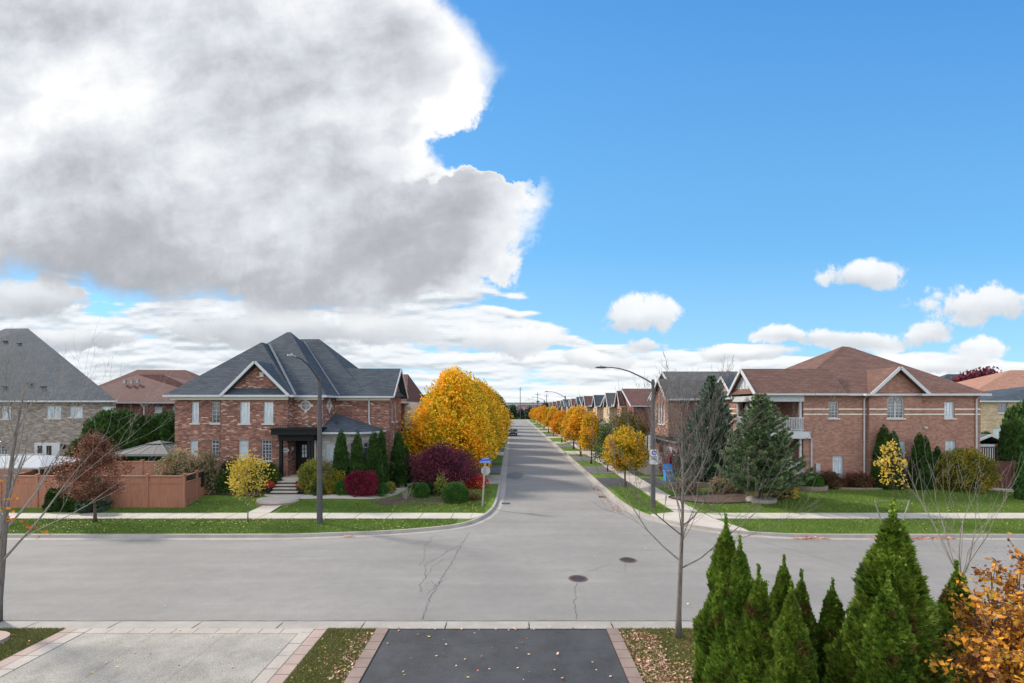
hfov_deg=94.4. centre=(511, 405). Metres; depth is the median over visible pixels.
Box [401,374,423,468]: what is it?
brick house
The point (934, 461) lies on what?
cedar tree
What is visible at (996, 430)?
window
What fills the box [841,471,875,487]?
autumn shrub
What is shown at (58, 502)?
cedar tree
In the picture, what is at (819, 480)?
boxwood
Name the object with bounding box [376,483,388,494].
boxwood
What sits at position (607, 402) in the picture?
street house
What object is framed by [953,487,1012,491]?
garden path
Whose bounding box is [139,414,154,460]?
cedar tree
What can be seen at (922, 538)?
fallen leaves
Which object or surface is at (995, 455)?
pergola rail
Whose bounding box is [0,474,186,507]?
wooden fence
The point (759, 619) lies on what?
cedar tree
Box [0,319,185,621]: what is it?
bare tree
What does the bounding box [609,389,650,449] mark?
street house
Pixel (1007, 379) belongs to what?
roof
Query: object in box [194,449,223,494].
hydrangea
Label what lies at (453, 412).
maple tree
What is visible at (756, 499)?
tree ring
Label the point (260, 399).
corner house
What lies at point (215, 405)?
window
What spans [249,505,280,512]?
front path
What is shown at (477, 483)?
autumn shrub
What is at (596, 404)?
street house
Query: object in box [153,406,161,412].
window
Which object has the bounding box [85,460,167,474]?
wooden fence
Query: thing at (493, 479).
driveway
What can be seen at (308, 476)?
euonymus bush
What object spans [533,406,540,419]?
maple tree
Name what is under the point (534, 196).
sky
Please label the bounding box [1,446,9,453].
window
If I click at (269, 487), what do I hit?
flower pot
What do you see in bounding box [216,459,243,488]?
yew hedge
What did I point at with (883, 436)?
cedar tree
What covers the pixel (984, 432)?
cedar tree
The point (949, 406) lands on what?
window
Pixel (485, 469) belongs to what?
street sign
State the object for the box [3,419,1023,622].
road
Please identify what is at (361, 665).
driveway border
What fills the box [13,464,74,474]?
wooden fence
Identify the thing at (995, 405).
brick house
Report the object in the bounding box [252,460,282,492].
euonymus bush
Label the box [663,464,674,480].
recycling bin
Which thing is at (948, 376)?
brick house
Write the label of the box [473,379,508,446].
maple tree
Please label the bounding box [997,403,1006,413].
window
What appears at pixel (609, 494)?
kerb
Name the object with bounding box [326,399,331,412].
window
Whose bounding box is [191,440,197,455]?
window
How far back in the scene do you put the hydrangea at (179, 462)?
30.88 m
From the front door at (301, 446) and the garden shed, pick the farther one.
the garden shed
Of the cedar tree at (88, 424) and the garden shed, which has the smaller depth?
the cedar tree at (88, 424)
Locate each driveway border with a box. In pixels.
[0,628,77,667]
[0,628,91,676]
[85,628,302,632]
[252,628,314,682]
[268,628,327,682]
[344,628,388,682]
[606,628,643,682]
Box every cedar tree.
[41,487,56,511]
[52,487,66,511]
[62,490,75,511]
[64,437,96,472]
[70,493,81,511]
[80,417,98,438]
[91,409,111,458]
[103,408,126,460]
[117,408,145,460]
[134,413,144,436]
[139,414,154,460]
[145,413,159,460]
[154,410,172,460]
[161,409,174,458]
[331,429,349,479]
[349,431,366,472]
[364,430,384,484]
[378,428,389,482]
[389,429,407,487]
[404,446,413,482]
[691,513,736,682]
[701,534,754,682]
[728,563,777,682]
[759,579,819,682]
[770,554,793,620]
[793,568,822,677]
[815,577,845,682]
[821,607,858,682]
[822,498,960,682]
[850,570,920,682]
[869,424,896,489]
[889,430,905,489]
[906,432,931,489]
[922,435,935,488]
[931,451,939,488]
[933,446,945,488]
[935,559,996,682]
[980,431,990,442]
[996,405,1018,483]
[1005,399,1023,482]
[1011,452,1023,499]
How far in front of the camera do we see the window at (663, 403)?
44.27 m
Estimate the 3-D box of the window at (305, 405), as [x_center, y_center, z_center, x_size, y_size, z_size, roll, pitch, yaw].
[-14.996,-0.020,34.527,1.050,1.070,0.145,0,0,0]
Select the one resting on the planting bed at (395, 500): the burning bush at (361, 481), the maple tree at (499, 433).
the burning bush at (361, 481)
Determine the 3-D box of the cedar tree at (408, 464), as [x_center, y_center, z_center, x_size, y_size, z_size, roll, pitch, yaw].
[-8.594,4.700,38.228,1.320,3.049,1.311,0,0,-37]
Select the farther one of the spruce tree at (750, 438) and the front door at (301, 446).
the front door at (301, 446)
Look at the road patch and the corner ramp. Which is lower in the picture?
the corner ramp
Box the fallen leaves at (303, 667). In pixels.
[7,603,688,681]
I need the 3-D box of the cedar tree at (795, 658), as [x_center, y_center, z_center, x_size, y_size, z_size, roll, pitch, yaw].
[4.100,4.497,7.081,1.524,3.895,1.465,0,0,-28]
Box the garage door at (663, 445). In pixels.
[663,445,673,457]
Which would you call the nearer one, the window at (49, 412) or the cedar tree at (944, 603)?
the cedar tree at (944, 603)
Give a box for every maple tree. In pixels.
[224,450,274,521]
[399,440,480,483]
[401,366,499,469]
[465,371,508,455]
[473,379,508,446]
[475,378,514,438]
[492,390,509,419]
[528,407,535,421]
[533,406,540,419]
[536,405,547,422]
[539,407,549,432]
[543,406,558,436]
[548,410,565,442]
[558,406,576,448]
[562,405,587,455]
[577,410,600,463]
[590,420,617,471]
[598,405,649,453]
[600,425,650,486]
[659,445,685,473]
[873,439,909,497]
[951,366,1001,381]
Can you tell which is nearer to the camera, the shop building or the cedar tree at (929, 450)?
the cedar tree at (929, 450)
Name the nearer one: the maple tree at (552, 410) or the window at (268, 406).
the window at (268, 406)
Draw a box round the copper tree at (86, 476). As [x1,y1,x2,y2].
[44,428,134,521]
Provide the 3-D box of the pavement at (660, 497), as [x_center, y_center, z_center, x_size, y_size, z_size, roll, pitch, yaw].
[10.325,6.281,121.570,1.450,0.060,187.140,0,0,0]
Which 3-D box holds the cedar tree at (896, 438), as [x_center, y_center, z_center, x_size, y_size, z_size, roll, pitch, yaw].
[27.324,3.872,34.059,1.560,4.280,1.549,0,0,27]
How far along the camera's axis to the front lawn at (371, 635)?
12.21 m
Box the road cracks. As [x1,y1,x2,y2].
[3,533,854,649]
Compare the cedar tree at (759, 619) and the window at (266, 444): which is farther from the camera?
the window at (266, 444)
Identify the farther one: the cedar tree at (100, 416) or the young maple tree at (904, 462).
the cedar tree at (100, 416)
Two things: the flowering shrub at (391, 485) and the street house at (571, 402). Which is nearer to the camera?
the flowering shrub at (391, 485)
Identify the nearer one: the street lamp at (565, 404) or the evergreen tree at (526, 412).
the street lamp at (565, 404)
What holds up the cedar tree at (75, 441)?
on the lawn at (498, 460)
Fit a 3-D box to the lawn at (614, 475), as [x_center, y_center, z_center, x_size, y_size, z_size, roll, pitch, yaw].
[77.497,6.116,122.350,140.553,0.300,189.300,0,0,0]
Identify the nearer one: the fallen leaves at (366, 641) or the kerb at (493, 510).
the fallen leaves at (366, 641)
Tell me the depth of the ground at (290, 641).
12.73 m
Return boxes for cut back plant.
[400,486,411,498]
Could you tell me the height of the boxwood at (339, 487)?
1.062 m
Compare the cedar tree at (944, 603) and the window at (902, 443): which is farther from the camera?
the window at (902, 443)
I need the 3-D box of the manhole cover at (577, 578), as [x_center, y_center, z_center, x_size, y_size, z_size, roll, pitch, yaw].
[2.446,6.391,17.573,0.720,0.015,0.720,0,0,0]
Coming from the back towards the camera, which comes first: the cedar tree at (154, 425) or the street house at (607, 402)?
the street house at (607, 402)
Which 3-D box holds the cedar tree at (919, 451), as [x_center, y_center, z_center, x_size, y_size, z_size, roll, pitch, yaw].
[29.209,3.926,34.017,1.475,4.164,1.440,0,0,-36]
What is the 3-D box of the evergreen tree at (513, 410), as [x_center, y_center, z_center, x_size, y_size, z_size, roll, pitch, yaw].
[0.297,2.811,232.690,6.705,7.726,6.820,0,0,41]
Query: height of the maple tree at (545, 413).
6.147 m
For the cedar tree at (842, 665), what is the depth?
7.14 m
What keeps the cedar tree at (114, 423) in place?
on the lawn at (498, 460)
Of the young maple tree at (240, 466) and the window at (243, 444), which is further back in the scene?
the window at (243, 444)
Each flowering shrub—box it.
[386,481,396,492]
[433,473,447,496]
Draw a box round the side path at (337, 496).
[298,481,413,498]
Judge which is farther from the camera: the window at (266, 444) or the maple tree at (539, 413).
the maple tree at (539, 413)
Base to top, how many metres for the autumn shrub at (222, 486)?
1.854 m
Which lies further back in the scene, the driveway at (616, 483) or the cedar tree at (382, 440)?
the driveway at (616, 483)
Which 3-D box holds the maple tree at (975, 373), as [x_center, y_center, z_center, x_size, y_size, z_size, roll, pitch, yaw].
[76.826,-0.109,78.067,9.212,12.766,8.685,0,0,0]
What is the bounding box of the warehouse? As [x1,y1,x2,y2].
[505,401,548,411]
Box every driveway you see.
[0,633,297,682]
[360,629,627,682]
[415,475,499,483]
[446,465,501,472]
[565,451,605,454]
[570,456,593,460]
[582,466,637,472]
[596,478,666,486]
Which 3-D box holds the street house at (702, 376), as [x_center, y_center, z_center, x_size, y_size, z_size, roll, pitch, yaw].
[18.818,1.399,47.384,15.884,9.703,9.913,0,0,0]
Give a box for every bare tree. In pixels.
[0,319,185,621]
[560,352,846,639]
[876,421,1023,575]
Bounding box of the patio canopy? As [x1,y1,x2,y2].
[0,453,82,473]
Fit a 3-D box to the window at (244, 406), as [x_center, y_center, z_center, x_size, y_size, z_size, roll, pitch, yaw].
[-18.868,0.528,33.530,0.912,1.619,0.200,0,0,0]
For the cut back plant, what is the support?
on the planting bed at (395, 500)
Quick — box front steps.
[255,481,303,505]
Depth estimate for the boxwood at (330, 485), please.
31.46 m
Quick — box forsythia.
[933,446,1003,494]
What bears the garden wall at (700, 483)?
on the lawn at (614, 475)
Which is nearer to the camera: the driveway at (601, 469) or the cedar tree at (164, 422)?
the cedar tree at (164, 422)
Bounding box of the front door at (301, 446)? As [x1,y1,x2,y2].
[296,441,306,473]
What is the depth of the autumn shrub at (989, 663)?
6.36 m
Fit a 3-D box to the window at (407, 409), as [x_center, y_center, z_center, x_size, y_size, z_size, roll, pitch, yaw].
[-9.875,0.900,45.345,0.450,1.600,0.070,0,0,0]
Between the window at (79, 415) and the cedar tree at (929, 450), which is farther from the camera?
the window at (79, 415)
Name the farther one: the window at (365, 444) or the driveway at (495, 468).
the driveway at (495, 468)
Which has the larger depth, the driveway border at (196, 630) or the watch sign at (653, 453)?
the watch sign at (653, 453)
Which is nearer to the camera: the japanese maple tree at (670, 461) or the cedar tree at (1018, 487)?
the cedar tree at (1018, 487)
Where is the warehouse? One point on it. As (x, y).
(510, 403)
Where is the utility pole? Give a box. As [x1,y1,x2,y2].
[520,387,520,418]
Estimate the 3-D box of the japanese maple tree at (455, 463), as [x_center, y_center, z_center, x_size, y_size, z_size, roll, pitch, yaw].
[-5.375,4.463,36.270,6.239,3.718,5.431,0,0,0]
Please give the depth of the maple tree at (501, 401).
104.03 m
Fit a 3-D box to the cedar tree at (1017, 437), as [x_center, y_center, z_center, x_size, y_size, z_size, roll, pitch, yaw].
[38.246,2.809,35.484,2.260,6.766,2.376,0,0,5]
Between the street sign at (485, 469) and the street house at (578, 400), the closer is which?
the street sign at (485, 469)
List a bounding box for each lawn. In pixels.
[0,629,1019,682]
[1,420,509,512]
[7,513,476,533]
[529,420,1023,512]
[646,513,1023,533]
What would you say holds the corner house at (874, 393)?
on the lawn at (614, 475)
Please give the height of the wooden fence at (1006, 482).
2.220 m
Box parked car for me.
[509,429,517,435]
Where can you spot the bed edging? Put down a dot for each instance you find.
(715, 502)
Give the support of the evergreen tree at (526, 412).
on the far verge
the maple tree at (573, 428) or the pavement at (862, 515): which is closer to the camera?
the pavement at (862, 515)
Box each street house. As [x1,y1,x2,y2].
[556,401,560,410]
[560,399,564,411]
[564,399,570,412]
[568,399,575,406]
[575,397,582,406]
[582,396,592,411]
[591,395,603,421]
[599,393,616,449]
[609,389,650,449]
[637,371,744,474]
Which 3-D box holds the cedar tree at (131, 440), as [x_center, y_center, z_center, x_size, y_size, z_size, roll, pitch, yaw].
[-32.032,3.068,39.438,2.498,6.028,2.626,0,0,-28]
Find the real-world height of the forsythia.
3.420 m
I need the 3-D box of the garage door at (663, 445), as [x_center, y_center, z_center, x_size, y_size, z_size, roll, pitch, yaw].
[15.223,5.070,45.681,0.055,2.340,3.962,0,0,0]
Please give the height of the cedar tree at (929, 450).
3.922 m
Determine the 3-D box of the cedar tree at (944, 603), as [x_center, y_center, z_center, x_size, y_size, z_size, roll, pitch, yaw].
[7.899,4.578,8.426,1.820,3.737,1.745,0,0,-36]
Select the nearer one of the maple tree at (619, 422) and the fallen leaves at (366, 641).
the fallen leaves at (366, 641)
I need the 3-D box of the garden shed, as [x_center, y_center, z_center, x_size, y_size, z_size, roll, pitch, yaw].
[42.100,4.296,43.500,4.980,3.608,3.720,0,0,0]
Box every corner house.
[162,332,407,481]
[713,346,991,486]
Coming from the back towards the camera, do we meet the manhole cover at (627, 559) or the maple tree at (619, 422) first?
the maple tree at (619, 422)
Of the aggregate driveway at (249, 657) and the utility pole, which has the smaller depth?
the aggregate driveway at (249, 657)
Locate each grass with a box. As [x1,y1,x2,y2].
[618,627,695,682]
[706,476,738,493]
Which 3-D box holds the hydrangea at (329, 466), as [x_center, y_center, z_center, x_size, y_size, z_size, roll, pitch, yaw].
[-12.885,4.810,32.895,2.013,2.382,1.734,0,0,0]
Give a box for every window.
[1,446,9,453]
[2,406,11,419]
[44,406,61,419]
[67,406,83,417]
[101,406,113,411]
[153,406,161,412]
[189,402,199,424]
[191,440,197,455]
[210,402,220,424]
[212,440,219,459]
[237,440,247,459]
[238,402,250,424]
[260,440,272,461]
[261,402,274,424]
[298,400,312,412]
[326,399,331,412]
[326,443,333,463]
[364,442,368,463]
[406,407,410,423]
[662,403,664,424]
[827,402,839,418]
[833,456,843,478]
[886,396,905,419]
[899,441,906,466]
[943,402,956,418]
[945,440,954,453]
[993,427,1000,436]
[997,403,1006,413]
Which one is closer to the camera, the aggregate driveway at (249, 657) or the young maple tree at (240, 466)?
the aggregate driveway at (249, 657)
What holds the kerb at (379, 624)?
on the road
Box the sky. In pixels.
[0,0,1023,401]
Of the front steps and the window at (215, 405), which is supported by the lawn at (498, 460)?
the front steps
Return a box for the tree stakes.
[874,500,909,520]
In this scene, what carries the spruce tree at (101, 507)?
on the lawn at (498, 460)
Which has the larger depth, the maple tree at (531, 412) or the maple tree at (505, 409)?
the maple tree at (531, 412)
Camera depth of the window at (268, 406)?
33.60 m
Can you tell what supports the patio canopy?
on the lawn at (498, 460)
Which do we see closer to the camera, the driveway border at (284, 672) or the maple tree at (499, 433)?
the driveway border at (284, 672)
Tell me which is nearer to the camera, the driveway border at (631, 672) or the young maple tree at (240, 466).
the driveway border at (631, 672)
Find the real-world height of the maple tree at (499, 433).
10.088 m
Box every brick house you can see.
[0,328,116,474]
[98,370,199,386]
[100,374,187,418]
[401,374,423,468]
[940,374,963,379]
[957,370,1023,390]
[980,387,1023,436]
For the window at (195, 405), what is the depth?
33.86 m
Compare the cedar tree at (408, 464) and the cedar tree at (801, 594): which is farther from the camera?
the cedar tree at (408, 464)
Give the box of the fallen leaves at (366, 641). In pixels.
[121,625,611,679]
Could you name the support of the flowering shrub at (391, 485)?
on the lawn at (498, 460)
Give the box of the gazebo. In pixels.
[105,440,175,460]
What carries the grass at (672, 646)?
on the front lawn at (371, 635)
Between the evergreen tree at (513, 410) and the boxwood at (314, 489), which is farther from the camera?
the evergreen tree at (513, 410)
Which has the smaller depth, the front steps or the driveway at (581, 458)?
the front steps
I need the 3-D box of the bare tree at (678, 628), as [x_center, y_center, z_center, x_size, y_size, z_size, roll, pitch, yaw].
[4.632,2.445,13.001,7.115,7.934,6.643,0,0,39]
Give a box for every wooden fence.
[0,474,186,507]
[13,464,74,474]
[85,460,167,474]
[182,469,205,507]
[985,459,1015,488]
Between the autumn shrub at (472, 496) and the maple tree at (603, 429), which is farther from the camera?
the maple tree at (603, 429)
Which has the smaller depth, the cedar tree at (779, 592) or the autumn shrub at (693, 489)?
the cedar tree at (779, 592)
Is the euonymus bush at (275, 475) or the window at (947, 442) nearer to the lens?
the euonymus bush at (275, 475)
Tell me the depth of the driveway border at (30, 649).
12.49 m
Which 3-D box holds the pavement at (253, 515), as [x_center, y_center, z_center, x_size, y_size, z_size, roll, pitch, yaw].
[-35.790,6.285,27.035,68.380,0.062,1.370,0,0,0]
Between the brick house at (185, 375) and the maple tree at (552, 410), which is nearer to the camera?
the brick house at (185, 375)
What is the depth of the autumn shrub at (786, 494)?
31.32 m
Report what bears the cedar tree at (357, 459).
on the planting bed at (395, 500)
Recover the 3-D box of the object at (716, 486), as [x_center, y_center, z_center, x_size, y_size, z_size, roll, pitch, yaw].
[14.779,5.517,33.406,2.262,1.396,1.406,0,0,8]
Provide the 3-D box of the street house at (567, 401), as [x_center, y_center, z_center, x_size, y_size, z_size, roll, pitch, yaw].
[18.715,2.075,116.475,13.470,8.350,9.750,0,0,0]
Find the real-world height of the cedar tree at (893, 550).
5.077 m
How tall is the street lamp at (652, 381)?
8.870 m
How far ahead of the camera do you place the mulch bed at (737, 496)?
31.81 m
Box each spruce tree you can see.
[74,477,114,513]
[671,375,741,482]
[714,392,814,497]
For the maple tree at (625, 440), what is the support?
on the lawn at (614, 475)
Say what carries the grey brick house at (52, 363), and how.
on the lawn at (498, 460)
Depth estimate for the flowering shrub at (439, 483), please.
32.85 m
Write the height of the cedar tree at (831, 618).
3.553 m
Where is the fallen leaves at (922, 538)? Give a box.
[343,485,953,539]
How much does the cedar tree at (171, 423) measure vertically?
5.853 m
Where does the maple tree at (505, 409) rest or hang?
on the lawn at (498, 460)
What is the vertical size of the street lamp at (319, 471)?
8.820 m
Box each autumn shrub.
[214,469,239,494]
[324,467,345,483]
[462,472,489,488]
[468,492,480,500]
[677,479,698,493]
[775,474,799,498]
[816,469,846,489]
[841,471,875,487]
[921,530,1023,682]
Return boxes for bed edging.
[668,490,787,503]
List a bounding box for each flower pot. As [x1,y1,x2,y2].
[264,480,275,493]
[295,480,305,492]
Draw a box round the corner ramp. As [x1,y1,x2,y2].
[651,512,747,530]
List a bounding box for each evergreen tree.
[509,404,519,418]
[517,408,524,418]
[522,405,532,418]
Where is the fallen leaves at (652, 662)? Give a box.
[620,630,693,682]
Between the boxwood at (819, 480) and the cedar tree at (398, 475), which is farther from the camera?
the cedar tree at (398, 475)
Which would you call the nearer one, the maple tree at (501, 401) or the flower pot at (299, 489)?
the flower pot at (299, 489)
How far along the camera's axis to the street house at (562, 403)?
125.74 m
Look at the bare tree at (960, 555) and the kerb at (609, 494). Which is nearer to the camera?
the bare tree at (960, 555)
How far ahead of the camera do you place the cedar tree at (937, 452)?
34.23 m
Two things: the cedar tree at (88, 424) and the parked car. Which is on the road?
the parked car
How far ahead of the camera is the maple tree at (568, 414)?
68.26 m
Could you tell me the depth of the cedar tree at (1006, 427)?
35.97 m
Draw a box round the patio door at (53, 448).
[34,443,59,455]
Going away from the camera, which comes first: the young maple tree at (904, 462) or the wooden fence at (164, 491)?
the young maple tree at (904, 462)
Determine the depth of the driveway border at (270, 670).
12.04 m
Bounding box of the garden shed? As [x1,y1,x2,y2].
[980,434,998,459]
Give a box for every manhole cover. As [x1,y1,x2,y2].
[568,575,587,581]
[619,557,636,562]
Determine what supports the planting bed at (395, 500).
on the lawn at (498, 460)
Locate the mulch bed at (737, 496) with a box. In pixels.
[671,490,783,502]
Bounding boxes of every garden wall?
[0,631,9,643]
[667,482,708,488]
[797,485,827,491]
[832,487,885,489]
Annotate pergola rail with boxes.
[980,444,997,459]
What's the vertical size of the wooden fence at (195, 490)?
2.160 m
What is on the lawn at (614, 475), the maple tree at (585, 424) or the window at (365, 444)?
the maple tree at (585, 424)
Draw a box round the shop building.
[517,404,542,412]
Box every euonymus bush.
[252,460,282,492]
[296,458,326,494]
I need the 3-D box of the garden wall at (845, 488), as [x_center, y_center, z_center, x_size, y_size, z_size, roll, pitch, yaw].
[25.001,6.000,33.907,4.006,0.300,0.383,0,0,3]
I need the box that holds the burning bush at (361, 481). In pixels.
[343,470,378,496]
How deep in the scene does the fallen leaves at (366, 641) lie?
12.08 m
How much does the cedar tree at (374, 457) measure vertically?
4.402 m
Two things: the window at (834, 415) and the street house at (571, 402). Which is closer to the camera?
the window at (834, 415)
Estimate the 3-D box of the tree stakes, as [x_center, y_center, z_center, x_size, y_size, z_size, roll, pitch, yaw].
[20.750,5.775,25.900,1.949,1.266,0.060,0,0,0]
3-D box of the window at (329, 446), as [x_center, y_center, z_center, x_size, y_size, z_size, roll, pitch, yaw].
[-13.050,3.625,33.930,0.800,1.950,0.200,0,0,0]
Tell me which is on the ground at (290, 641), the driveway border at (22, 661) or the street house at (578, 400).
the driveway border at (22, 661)
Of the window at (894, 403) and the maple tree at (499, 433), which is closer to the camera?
the window at (894, 403)
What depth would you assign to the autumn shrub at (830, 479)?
33.94 m
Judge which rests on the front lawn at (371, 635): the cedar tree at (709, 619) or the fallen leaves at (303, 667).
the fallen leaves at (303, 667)
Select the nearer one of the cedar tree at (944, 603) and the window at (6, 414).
the cedar tree at (944, 603)
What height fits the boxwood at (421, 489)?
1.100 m
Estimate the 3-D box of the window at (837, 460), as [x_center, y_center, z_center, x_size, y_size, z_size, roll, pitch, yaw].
[24.051,4.515,35.030,0.972,1.670,0.200,0,0,0]
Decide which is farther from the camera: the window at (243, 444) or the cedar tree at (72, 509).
the window at (243, 444)
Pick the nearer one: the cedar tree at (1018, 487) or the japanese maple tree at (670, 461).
the cedar tree at (1018, 487)
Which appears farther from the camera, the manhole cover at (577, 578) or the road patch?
the road patch
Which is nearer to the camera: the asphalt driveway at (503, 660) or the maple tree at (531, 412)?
the asphalt driveway at (503, 660)
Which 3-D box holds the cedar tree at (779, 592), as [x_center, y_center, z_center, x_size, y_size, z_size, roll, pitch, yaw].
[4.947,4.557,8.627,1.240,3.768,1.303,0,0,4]
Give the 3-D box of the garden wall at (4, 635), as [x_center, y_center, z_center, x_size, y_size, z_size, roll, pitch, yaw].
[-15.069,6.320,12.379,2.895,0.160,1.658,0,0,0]
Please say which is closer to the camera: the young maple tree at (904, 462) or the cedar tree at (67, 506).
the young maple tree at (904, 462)
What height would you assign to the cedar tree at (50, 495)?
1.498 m
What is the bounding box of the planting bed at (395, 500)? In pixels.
[211,489,457,505]
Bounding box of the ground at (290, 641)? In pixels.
[24,623,628,682]
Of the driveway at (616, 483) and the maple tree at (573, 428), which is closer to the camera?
the driveway at (616, 483)
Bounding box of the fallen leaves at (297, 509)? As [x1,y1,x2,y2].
[41,488,488,531]
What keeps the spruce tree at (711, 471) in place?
on the lawn at (614, 475)
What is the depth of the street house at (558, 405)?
136.84 m
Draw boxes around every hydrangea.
[153,444,202,484]
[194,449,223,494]
[322,460,332,482]
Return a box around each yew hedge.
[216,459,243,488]
[238,460,263,490]
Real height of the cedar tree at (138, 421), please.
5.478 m
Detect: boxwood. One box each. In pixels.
[310,481,325,494]
[323,480,335,494]
[334,480,349,494]
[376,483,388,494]
[413,482,430,497]
[427,482,436,494]
[440,481,469,503]
[797,473,825,486]
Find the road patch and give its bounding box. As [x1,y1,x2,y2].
[506,472,523,478]
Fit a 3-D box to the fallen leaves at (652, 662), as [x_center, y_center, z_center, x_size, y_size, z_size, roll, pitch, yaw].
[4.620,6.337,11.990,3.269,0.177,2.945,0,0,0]
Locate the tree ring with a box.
[745,496,776,503]
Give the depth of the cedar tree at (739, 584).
7.77 m
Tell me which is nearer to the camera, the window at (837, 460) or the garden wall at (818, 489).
the garden wall at (818, 489)
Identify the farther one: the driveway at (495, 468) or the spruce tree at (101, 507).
the driveway at (495, 468)
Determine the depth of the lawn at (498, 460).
29.53 m
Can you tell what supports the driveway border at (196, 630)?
on the ground at (290, 641)
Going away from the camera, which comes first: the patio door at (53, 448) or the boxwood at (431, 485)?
the boxwood at (431, 485)
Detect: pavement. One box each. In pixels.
[9,513,483,518]
[536,420,698,511]
[706,513,1023,518]
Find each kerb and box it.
[0,621,993,628]
[7,420,510,539]
[527,420,1023,539]
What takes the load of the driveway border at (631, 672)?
on the front lawn at (371, 635)
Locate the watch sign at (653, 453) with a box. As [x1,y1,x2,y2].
[650,450,657,463]
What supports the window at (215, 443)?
in the corner house at (260, 399)
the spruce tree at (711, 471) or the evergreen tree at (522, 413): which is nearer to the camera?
the spruce tree at (711, 471)
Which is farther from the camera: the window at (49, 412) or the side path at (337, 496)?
the window at (49, 412)
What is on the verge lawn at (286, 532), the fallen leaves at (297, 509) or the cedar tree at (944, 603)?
the fallen leaves at (297, 509)
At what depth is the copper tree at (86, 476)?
25.28 m
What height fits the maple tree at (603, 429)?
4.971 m
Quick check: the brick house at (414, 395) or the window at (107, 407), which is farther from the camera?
the brick house at (414, 395)
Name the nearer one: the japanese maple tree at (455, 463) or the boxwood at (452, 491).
the boxwood at (452, 491)
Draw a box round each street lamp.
[287,353,322,523]
[545,391,565,441]
[595,365,655,507]
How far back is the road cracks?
14.14 m
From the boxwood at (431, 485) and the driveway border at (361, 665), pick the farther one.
the boxwood at (431, 485)
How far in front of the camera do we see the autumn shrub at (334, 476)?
32.24 m
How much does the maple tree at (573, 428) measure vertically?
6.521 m
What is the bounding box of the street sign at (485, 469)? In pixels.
[479,457,491,506]
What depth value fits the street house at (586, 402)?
85.02 m
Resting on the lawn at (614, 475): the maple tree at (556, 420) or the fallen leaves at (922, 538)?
the maple tree at (556, 420)

